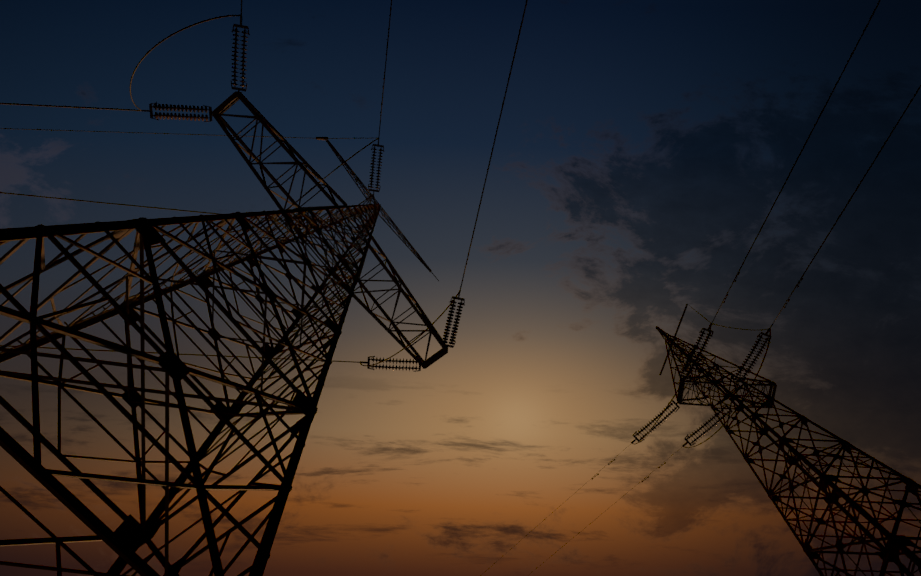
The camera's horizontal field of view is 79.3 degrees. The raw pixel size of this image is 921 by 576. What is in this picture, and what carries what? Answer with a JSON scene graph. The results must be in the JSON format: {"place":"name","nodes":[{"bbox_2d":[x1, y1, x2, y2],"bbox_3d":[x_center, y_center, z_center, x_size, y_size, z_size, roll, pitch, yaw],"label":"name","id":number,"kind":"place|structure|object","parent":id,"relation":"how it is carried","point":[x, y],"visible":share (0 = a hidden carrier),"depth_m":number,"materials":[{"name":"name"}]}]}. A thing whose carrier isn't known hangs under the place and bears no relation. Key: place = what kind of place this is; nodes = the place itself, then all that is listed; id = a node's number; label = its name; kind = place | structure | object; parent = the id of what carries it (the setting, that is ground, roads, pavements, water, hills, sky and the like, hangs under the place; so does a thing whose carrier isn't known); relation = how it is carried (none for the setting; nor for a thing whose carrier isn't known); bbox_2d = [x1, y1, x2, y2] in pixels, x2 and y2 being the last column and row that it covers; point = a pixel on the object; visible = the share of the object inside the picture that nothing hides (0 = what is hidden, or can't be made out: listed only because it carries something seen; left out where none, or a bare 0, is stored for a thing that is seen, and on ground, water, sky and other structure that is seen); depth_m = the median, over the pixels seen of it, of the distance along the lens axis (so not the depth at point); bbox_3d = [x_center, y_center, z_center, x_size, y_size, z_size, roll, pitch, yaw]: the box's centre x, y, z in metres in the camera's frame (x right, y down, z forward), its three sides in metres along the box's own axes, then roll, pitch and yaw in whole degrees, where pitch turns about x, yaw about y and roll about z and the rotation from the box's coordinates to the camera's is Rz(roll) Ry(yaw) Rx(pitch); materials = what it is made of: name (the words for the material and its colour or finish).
{"place":"outdoors","nodes":[
{"label":"outdoors","id":0,"kind":"place"},
{"bbox_2d":[0,0,920,575],"label":"sky","id":1,"kind":"structure","parent":0,"point":[642,150],"materials":[{"name":"blue"}]},
{"label":"ground","id":2,"kind":"structure","parent":0,"visible":0},
{"bbox_2d":[0,0,527,575],"bbox_3d":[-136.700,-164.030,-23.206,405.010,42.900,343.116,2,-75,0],"label":"pylon","id":3,"kind":"object","parent":2,"relation":"on","point":[128,538],"visible":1,"depth_m":11.04,"materials":[{"name":"metal"}]},
{"bbox_2d":[480,0,920,575],"bbox_3d":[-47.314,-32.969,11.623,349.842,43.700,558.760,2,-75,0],"label":"pylon","id":4,"kind":"object","parent":2,"relation":"on","point":[894,548],"visible":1,"depth_m":24.71,"materials":[{"name":"metal"}]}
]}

